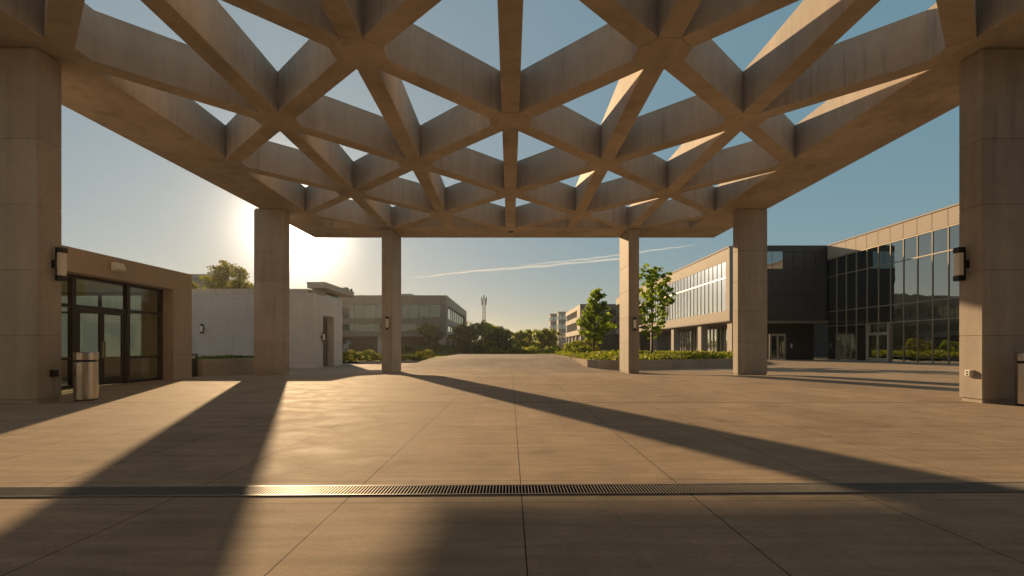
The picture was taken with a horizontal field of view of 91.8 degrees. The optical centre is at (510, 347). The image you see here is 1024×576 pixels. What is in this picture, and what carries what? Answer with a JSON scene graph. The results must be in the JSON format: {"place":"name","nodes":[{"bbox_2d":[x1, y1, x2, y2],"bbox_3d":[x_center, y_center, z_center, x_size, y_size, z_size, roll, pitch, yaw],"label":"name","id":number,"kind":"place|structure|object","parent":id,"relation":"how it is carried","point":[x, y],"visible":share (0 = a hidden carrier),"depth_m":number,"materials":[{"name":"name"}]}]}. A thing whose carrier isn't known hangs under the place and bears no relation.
{"place":"outdoors","nodes":[
{"label":"outdoors","id":0,"kind":"place"},
{"bbox_2d":[342,340,358,352],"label":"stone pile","id":1,"kind":"object","parent":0,"point":[346,346],"visible":0.52,"depth_m":97.13,"materials":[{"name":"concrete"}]},
{"bbox_2d":[401,354,612,370],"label":"walkway ramp","id":2,"kind":"structure","parent":0,"point":[503,362],"depth_m":35.52,"materials":[{"name":"concrete"}]},
{"bbox_2d":[61,0,958,340],"label":"sky","id":3,"kind":"structure","parent":0,"point":[121,199],"materials":[{"name":"blue"}]},
{"bbox_2d":[0,357,1023,575],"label":"plaza paving","id":4,"kind":"structure","parent":0,"point":[820,420],"depth_m":4.83,"materials":[{"name":"concrete"}]},
{"bbox_2d":[73,352,98,400],"bbox_3d":[-9.580,0.655,11.200,0.456,1.090,0.456,0,0,0],"label":"litter bin","id":5,"kind":"object","parent":4,"relation":"on","point":[85,376],"visible":1,"depth_m":11.03,"materials":[{"name":"silver metal"}]},
{"bbox_2d":[62,245,191,388],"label":"entrance pavilion","id":6,"kind":"structure","parent":4,"relation":"on","point":[165,312],"depth_m":18.02,"materials":[{"name":"concrete"}]},
{"bbox_2d":[78,309,103,384],"bbox_3d":[-12.817,0.025,15.143,0.125,2.320,0.875,0,0,0],"label":"door","id":7,"kind":"structure","parent":6,"relation":"in","point":[100,344],"depth_m":15.49,"materials":[{"name":"brown metal"}]},
{"bbox_2d":[62,295,134,313],"bbox_3d":[-15.850,-0.825,19.170,3.496,2.348,0.100,0,0,0],"label":"end window frame","id":8,"kind":"structure","parent":6,"relation":"in","point":[99,296],"depth_m":19.13,"materials":[{"name":"brown metal"}]},
{"bbox_2d":[102,311,123,384],"bbox_3d":[-12.817,0.025,16.027,0.125,2.320,0.875,0,0,0],"label":"door","id":9,"kind":"structure","parent":6,"relation":"in","point":[109,379],"depth_m":16.24,"materials":[{"name":"brown metal"}]},
{"bbox_2d":[111,262,125,272],"bbox_3d":[-12.292,-2.497,15.550,0.217,0.285,0.436,0,0,0],"label":"flood light","id":10,"kind":"object","parent":6,"relation":"attached to","point":[118,267],"visible":1,"depth_m":15.46,"materials":[{"name":"white plastic"}]},
{"bbox_2d":[192,353,197,376],"bbox_3d":[-13.120,0.735,20.150,0.540,0.970,0.540,0,0,0],"label":"litter bin","id":11,"kind":"object","parent":4,"relation":"on","point":[194,366],"visible":0.24,"depth_m":20.21,"materials":[{"name":"black metal"}]},
{"bbox_2d":[192,282,199,288],"bbox_3d":[-37.188,-3.078,58.007,4.177,9.170,3.430,0,0,0],"label":"garden tree","id":12,"kind":"object","parent":4,"relation":"on","point":[194,285],"visible":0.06,"depth_m":57.59,"materials":[{"name":"green plant"}]},
{"bbox_2d":[197,358,254,375],"bbox_3d":[-15.725,1.010,23.275,6.549,0.980,5.450,0,0,0],"label":"planter","id":13,"kind":"object","parent":4,"relation":"on","point":[231,366],"visible":0.15,"depth_m":22.05,"materials":[{"name":"concrete"}]},
{"bbox_2d":[132,355,253,359],"bbox_3d":[-15.824,0.514,23.276,6.042,0.327,4.933,0,0,0],"label":"hedge","id":14,"kind":"object","parent":13,"relation":"in","point":[202,357],"visible":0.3,"depth_m":22.87,"materials":[{"name":"green plant"}]},
{"bbox_2d":[199,260,253,288],"bbox_3d":[-34.254,-4.399,60.201,7.030,11.808,6.122,0,0,0],"label":"garden tree","id":15,"kind":"object","parent":4,"relation":"on","point":[221,280],"visible":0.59,"depth_m":58.89,"materials":[{"name":"green plant"}]},
{"bbox_2d":[342,360,422,362],"bbox_3d":[-15.500,1.470,51.800,17.000,0.460,17.200,0,0,0],"label":"planter","id":16,"kind":"object","parent":4,"relation":"on","point":[378,361],"visible":0.15,"depth_m":43.94,"materials":[{"name":"concrete"}]},
{"bbox_2d":[342,350,357,361],"bbox_3d":[-14.708,0.808,44.946,2.110,1.148,2.166,0,0,-21],"label":"shrub","id":17,"kind":"object","parent":16,"relation":"on","point":[350,354],"visible":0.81,"depth_m":44.38,"materials":[{"name":"green plant"}]},
{"bbox_2d":[356,349,377,360],"bbox_3d":[-13.025,0.772,45.076,2.201,1.233,2.101,0,0,41],"label":"shrub","id":18,"kind":"object","parent":16,"relation":"on","point":[373,354],"visible":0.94,"depth_m":44.63,"materials":[{"name":"green plant"}]},
{"bbox_2d":[374,353,381,360],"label":"shrub","id":19,"kind":"object","parent":16,"relation":"on","point":[379,356],"visible":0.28,"depth_m":45.23,"materials":[{"name":"green plant"}]},
{"bbox_2d":[343,356,441,361],"bbox_3d":[-15.112,1.128,51.998,15.912,0.516,16.151,0,0,0],"label":"planting","id":20,"kind":"object","parent":16,"relation":"on","point":[376,359],"visible":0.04,"depth_m":45.17,"materials":[{"name":"green plant"}]},
{"bbox_2d":[401,354,406,360],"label":"shrub","id":21,"kind":"object","parent":16,"relation":"on","point":[403,356],"visible":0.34,"depth_m":46.16,"materials":[{"name":"green plant"}]},
{"bbox_2d":[407,354,421,360],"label":"shrub","id":22,"kind":"object","parent":16,"relation":"on","point":[411,357],"visible":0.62,"depth_m":46.76,"materials":[{"name":"green plant"}]},
{"bbox_2d":[414,349,435,359],"bbox_3d":[-7.911,0.757,46.424,2.083,1.211,1.994,0,0,37],"label":"shrub","id":23,"kind":"object","parent":16,"relation":"on","point":[425,354],"visible":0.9,"depth_m":46.10,"materials":[{"name":"green plant"}]},
{"bbox_2d":[0,0,1023,402],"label":"concrete canopy","id":24,"kind":"object","parent":4,"relation":"on","point":[878,88],"visible":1,"depth_m":12.64,"materials":[{"name":"beige concrete"}]},
{"bbox_2d":[50,370,58,376],"bbox_3d":[-10.036,0.570,10.920,0.088,0.150,0.150,0,0,0],"label":"power outlet","id":25,"kind":"object","parent":24,"relation":"attached to","point":[53,373],"visible":1,"depth_m":10.87,"materials":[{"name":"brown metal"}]},
{"bbox_2d":[51,247,67,281],"bbox_3d":[-9.957,-1.830,10.950,0.254,0.740,0.170,0,0,0],"label":"wall lamp","id":26,"kind":"object","parent":24,"relation":"attached to","point":[59,263],"visible":1,"depth_m":10.88,"materials":[{"name":"beige glass"}]},
{"bbox_2d":[385,317,388,329],"bbox_3d":[-6.580,-1.280,26.537,0.170,0.700,0.254,0,0,0],"label":"wall lamp","id":27,"kind":"object","parent":24,"relation":"attached to","point":[387,323],"visible":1,"depth_m":26.43,"materials":[{"name":"white glass"}]},
{"bbox_2d":[633,317,636,330],"bbox_3d":[6.640,-1.240,26.537,0.170,0.700,0.254,0,0,0],"label":"wall lamp","id":28,"kind":"object","parent":24,"relation":"attached to","point":[634,324],"visible":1,"depth_m":26.43,"materials":[{"name":"white glass"}]},
{"bbox_2d":[953,247,968,281],"bbox_3d":[9.957,-1.830,10.950,0.254,0.740,0.170,0,0,0],"label":"wall lamp","id":29,"kind":"object","parent":24,"relation":"attached to","point":[961,263],"visible":1,"depth_m":10.88,"materials":[{"name":"beige glass"}]},
{"bbox_2d":[965,370,973,376],"bbox_3d":[10.036,0.570,10.860,0.088,0.150,0.150,0,0,0],"label":"power outlet","id":30,"kind":"object","parent":24,"relation":"attached to","point":[969,373],"visible":1,"depth_m":10.80,"materials":[{"name":"white plastic"}]},
{"bbox_2d":[0,482,1023,496],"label":"trench drain","id":31,"kind":"object","parent":4,"relation":"on","point":[470,489],"visible":1,"depth_m":4.16,"materials":[{"name":"grey metal"}]},
{"bbox_2d":[551,354,732,368],"bbox_3d":[12.960,1.270,46.950,16.080,0.860,30.100,0,0,0],"label":"planter","id":32,"kind":"object","parent":4,"relation":"on","point":[662,364],"visible":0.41,"depth_m":33.03,"materials":[{"name":"concrete"}]},
{"bbox_2d":[561,340,584,351],"bbox_3d":[7.238,0.100,57.075,2.818,1.863,2.917,0,0,0],"label":"shrub","id":33,"kind":"object","parent":32,"relation":"on","point":[568,346],"visible":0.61,"depth_m":56.56,"materials":[{"name":"green plant"}]},
{"bbox_2d":[570,346,591,353],"bbox_3d":[6.568,0.439,45.989,2.081,1.122,2.120,0,0,0],"label":"shrub","id":34,"kind":"object","parent":32,"relation":"on","point":[583,348],"visible":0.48,"depth_m":45.66,"materials":[{"name":"green plant"}]},
{"bbox_2d":[573,337,600,350],"bbox_3d":[9.092,-0.101,59.528,3.193,2.216,3.419,0,0,0],"label":"shrub","id":35,"kind":"object","parent":32,"relation":"on","point":[590,345],"visible":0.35,"depth_m":58.73,"materials":[{"name":"green plant"}]},
{"bbox_2d":[576,287,616,350],"bbox_3d":[8.190,-2.398,47.887,3.307,6.686,4.263,0,0,34],"label":"young tree","id":36,"kind":"object","parent":32,"relation":"on","point":[595,309],"visible":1,"depth_m":47.38,"materials":[{"name":"green plant"}]},
{"bbox_2d":[554,349,732,359],"bbox_3d":[13.124,0.619,46.627,15.627,0.862,28.711,0,0,0],"label":"ground cover","id":37,"kind":"object","parent":32,"relation":"on","point":[643,355],"visible":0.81,"depth_m":36.04,"materials":[{"name":"green plant"}]},
{"bbox_2d":[639,263,675,352],"bbox_3d":[12.092,-3.093,42.311,4.247,8.071,4.272,0,0,0],"label":"young tree","id":38,"kind":"object","parent":32,"relation":"on","point":[650,280],"visible":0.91,"depth_m":41.91,"materials":[{"name":"green plant"}]},
{"bbox_2d":[767,245,827,359],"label":"bridge wing","id":39,"kind":"structure","parent":4,"relation":"on","point":[797,293],"depth_m":45.30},
{"bbox_2d":[767,251,771,268],"bbox_3d":[23.398,-7.960,45.370,0.957,1.580,0.100,0,0,0],"label":"window","id":40,"kind":"structure","parent":39,"relation":"in","point":[769,253],"depth_m":45.32,"materials":[{"name":"blue glass"}]},
{"bbox_2d":[771,335,777,358],"bbox_3d":[25.460,0.002,47.867,0.670,2.355,0.125,0,0,0],"label":"door","id":41,"kind":"structure","parent":39,"relation":"in","point":[774,338],"depth_m":47.90,"materials":[{"name":"glass"}]},
{"bbox_2d":[772,251,782,268],"bbox_3d":[24.395,-7.960,45.370,0.957,1.580,0.100,0,0,0],"label":"window","id":42,"kind":"structure","parent":39,"relation":"in","point":[777,256],"depth_m":45.32,"materials":[{"name":"blue glass"}]},
{"bbox_2d":[778,335,784,358],"bbox_3d":[26.140,0.002,47.867,0.670,2.355,0.125,0,0,0],"label":"door","id":43,"kind":"structure","parent":39,"relation":"in","point":[781,338],"depth_m":47.90,"materials":[{"name":"glass"}]},
{"bbox_2d":[827,203,959,365],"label":"glass wing","id":44,"kind":"structure","parent":4,"relation":"on","point":[893,293],"depth_m":37.06,"materials":[{"name":"glass"}]},
{"bbox_2d":[868,334,877,360],"bbox_3d":[28.887,0.022,39.590,0.125,2.135,1.070,0,0,0],"label":"door","id":45,"kind":"structure","parent":44,"relation":"in","point":[872,338],"depth_m":39.58,"materials":[{"name":"glass"}]},
{"bbox_2d":[877,334,886,360],"bbox_3d":[28.887,0.022,38.510,0.125,2.135,1.070,0,0,0],"label":"door","id":46,"kind":"structure","parent":44,"relation":"in","point":[882,338],"depth_m":38.54,"materials":[{"name":"glass"}]},
{"bbox_2d":[1014,352,1023,405],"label":"litter bin","id":47,"kind":"object","parent":4,"relation":"on","point":[1019,381],"visible":1,"depth_m":10.18,"materials":[{"name":"silver metal"}]},
{"bbox_2d":[548,314,556,344],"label":"slim block","id":48,"kind":"structure","parent":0,"point":[553,321],"depth_m":250.00,"materials":[{"name":"grey concrete"}]},
{"bbox_2d":[556,312,565,347],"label":"slim block","id":49,"kind":"structure","parent":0,"point":[561,322],"depth_m":258.00,"materials":[{"name":"grey concrete"}]},
{"label":"ground","id":50,"kind":"structure","parent":0,"visible":0},
{"bbox_2d":[62,274,253,291],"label":"block","id":51,"kind":"structure","parent":50,"relation":"on","point":[195,278],"depth_m":70.00,"materials":[{"name":"concrete"}]},
{"bbox_2d":[61,293,342,367],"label":"service block","id":52,"kind":"structure","parent":50,"relation":"on","point":[226,320],"depth_m":33.40,"materials":[{"name":"concrete"}]},
{"bbox_2d":[200,324,203,332],"bbox_3d":[-20.686,-1.239,33.277,0.170,0.620,0.254,0,0,0],"label":"wall lamp","id":53,"kind":"object","parent":52,"relation":"attached to","point":[201,328],"visible":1,"depth_m":33.18,"materials":[{"name":"black metal"}]},
{"bbox_2d":[321,332,324,341],"bbox_3d":[-13.147,-0.717,34.788,0.254,0.660,0.170,0,0,0],"label":"wall lamp","id":54,"kind":"object","parent":52,"relation":"attached to","point":[323,336],"visible":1,"depth_m":34.72,"materials":[{"name":"white glass"}]},
{"bbox_2d":[323,317,326,365],"bbox_3d":[-13.788,-0.395,36.230,0.057,3.610,2.100,0,0,0],"label":"door","id":55,"kind":"structure","parent":52,"relation":"in","point":[324,319],"depth_m":36.91,"materials":[{"name":"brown metal"}]},
{"bbox_2d":[191,282,353,299],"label":"flat roof block","id":56,"kind":"structure","parent":50,"relation":"on","point":[326,289],"depth_m":45.40,"materials":[{"name":"concrete"}]},
{"bbox_2d":[338,294,466,352],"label":"office block","id":57,"kind":"structure","parent":50,"relation":"on","point":[362,323],"depth_m":100.45,"materials":[{"name":"concrete"}]},
{"bbox_2d":[344,324,353,330],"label":"window","id":58,"kind":"structure","parent":57,"relation":"in","point":[347,327],"depth_m":100.44,"materials":[{"name":"grey glass"}]},
{"bbox_2d":[344,305,353,317],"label":"window","id":59,"kind":"structure","parent":57,"relation":"in","point":[348,309],"depth_m":100.44,"materials":[{"name":"grey glass"}]},
{"bbox_2d":[355,324,364,330],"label":"window","id":60,"kind":"structure","parent":57,"relation":"in","point":[358,327],"depth_m":100.44,"materials":[{"name":"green glass"}]},
{"bbox_2d":[355,305,364,317],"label":"window","id":61,"kind":"structure","parent":57,"relation":"in","point":[359,309],"depth_m":100.44,"materials":[{"name":"grey glass"}]},
{"bbox_2d":[365,324,375,330],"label":"window","id":62,"kind":"structure","parent":57,"relation":"in","point":[368,327],"depth_m":100.44,"materials":[{"name":"grey glass"}]},
{"bbox_2d":[365,305,375,317],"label":"window","id":63,"kind":"structure","parent":57,"relation":"in","point":[370,310],"depth_m":100.44,"materials":[{"name":"grey glass"}]},
{"bbox_2d":[376,324,381,330],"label":"window","id":64,"kind":"structure","parent":57,"relation":"in","point":[378,326],"depth_m":100.44,"materials":[{"name":"grey glass"}]},
{"bbox_2d":[376,305,381,317],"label":"window","id":65,"kind":"structure","parent":57,"relation":"in","point":[378,307],"depth_m":100.44,"materials":[{"name":"grey glass"}]},
{"bbox_2d":[401,324,407,330],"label":"window","id":66,"kind":"structure","parent":57,"relation":"in","point":[404,327],"depth_m":100.44,"materials":[{"name":"grey glass"}]},
{"bbox_2d":[401,305,407,317],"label":"window","id":67,"kind":"structure","parent":57,"relation":"in","point":[404,308],"depth_m":100.44,"materials":[{"name":"green glass"}]},
{"bbox_2d":[408,324,418,330],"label":"window","id":68,"kind":"structure","parent":57,"relation":"in","point":[411,327],"depth_m":100.44,"materials":[{"name":"grey glass"}]},
{"bbox_2d":[408,305,418,317],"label":"window","id":69,"kind":"structure","parent":57,"relation":"in","point":[413,310],"depth_m":100.44,"materials":[{"name":"grey glass"}]},
{"bbox_2d":[419,305,428,317],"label":"window","id":70,"kind":"structure","parent":57,"relation":"in","point":[423,309],"depth_m":100.44,"materials":[{"name":"grey glass"}]},
{"bbox_2d":[430,305,439,317],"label":"window","id":71,"kind":"structure","parent":57,"relation":"in","point":[434,309],"depth_m":100.44,"materials":[{"name":"grey glass"}]},
{"bbox_2d":[566,304,619,350],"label":"banded block","id":72,"kind":"structure","parent":50,"relation":"on","point":[611,340],"depth_m":126.60,"materials":[{"name":"concrete"}]},
{"bbox_2d":[605,309,613,314],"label":"window","id":73,"kind":"structure","parent":72,"relation":"in","point":[611,311],"depth_m":126.29,"materials":[{"name":"grey glass"}]},
{"label":"road","id":74,"kind":"structure","parent":0,"visible":0},
{"bbox_2d":[414,322,444,349],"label":"street tree","id":75,"kind":"object","parent":74,"relation":"on","point":[428,330],"visible":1,"depth_m":91.33,"materials":[{"name":"green plant"}]},
{"bbox_2d":[401,343,488,353],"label":"hedge","id":76,"kind":"object","parent":74,"relation":"on","point":[445,348],"visible":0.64,"depth_m":93.25,"materials":[{"name":"green plant"}]},
{"bbox_2d":[447,323,479,352],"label":"round tree","id":77,"kind":"object","parent":74,"relation":"on","point":[463,336],"visible":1,"depth_m":87.28,"materials":[{"name":"green plant"}]},
{"bbox_2d":[469,320,492,350],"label":"round tree","id":78,"kind":"object","parent":74,"relation":"on","point":[479,327],"visible":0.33,"depth_m":91.29,"materials":[{"name":"green plant"}]},
{"bbox_2d":[480,323,496,348],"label":"round tree","id":79,"kind":"object","parent":74,"relation":"on","point":[488,331],"visible":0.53,"depth_m":84.86,"materials":[{"name":"green plant"}]},
{"bbox_2d":[484,327,515,350],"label":"round tree","id":80,"kind":"object","parent":74,"relation":"on","point":[501,336],"visible":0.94,"depth_m":83.06,"materials":[{"name":"green plant"}]},
{"bbox_2d":[510,330,528,348],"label":"tree","id":81,"kind":"object","parent":74,"relation":"on","point":[519,336],"visible":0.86,"depth_m":91.46,"materials":[{"name":"green plant"}]},
{"bbox_2d":[522,329,535,346],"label":"tree","id":82,"kind":"object","parent":74,"relation":"on","point":[529,338],"visible":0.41,"depth_m":97.63,"materials":[{"name":"green plant"}]},
{"bbox_2d":[486,344,572,353],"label":"bushes","id":83,"kind":"object","parent":74,"relation":"on","point":[528,350],"visible":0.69,"depth_m":82.50,"materials":[{"name":"green plant"}]},
{"bbox_2d":[531,328,551,348],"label":"tree","id":84,"kind":"object","parent":74,"relation":"on","point":[540,336],"visible":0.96,"depth_m":89.74,"materials":[{"name":"green plant"}]},
{"bbox_2d":[545,329,559,347],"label":"tree","id":85,"kind":"object","parent":74,"relation":"on","point":[553,338],"visible":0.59,"depth_m":90.78,"materials":[{"name":"green plant"}]},
{"bbox_2d":[616,246,827,356],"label":"glazed hall","id":86,"kind":"structure","parent":74,"relation":"on","point":[699,311],"depth_m":69.97,"materials":[{"name":"grey concrete"}]},
{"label":"lawn","id":87,"kind":"structure","parent":0,"visible":0},
{"bbox_2d":[402,353,553,355],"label":"lawn grass","id":88,"kind":"structure","parent":87,"relation":"on","point":[442,354],"depth_m":73.96,"materials":[{"name":"green plant"}]},
{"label":"low block","id":89,"kind":"object","parent":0,"visible":0},
{"bbox_2d":[481,295,486,321],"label":"radio mast","id":90,"kind":"object","parent":89,"relation":"on","point":[485,302],"visible":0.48,"depth_m":199.38,"materials":[{"name":"metal"}]}
]}

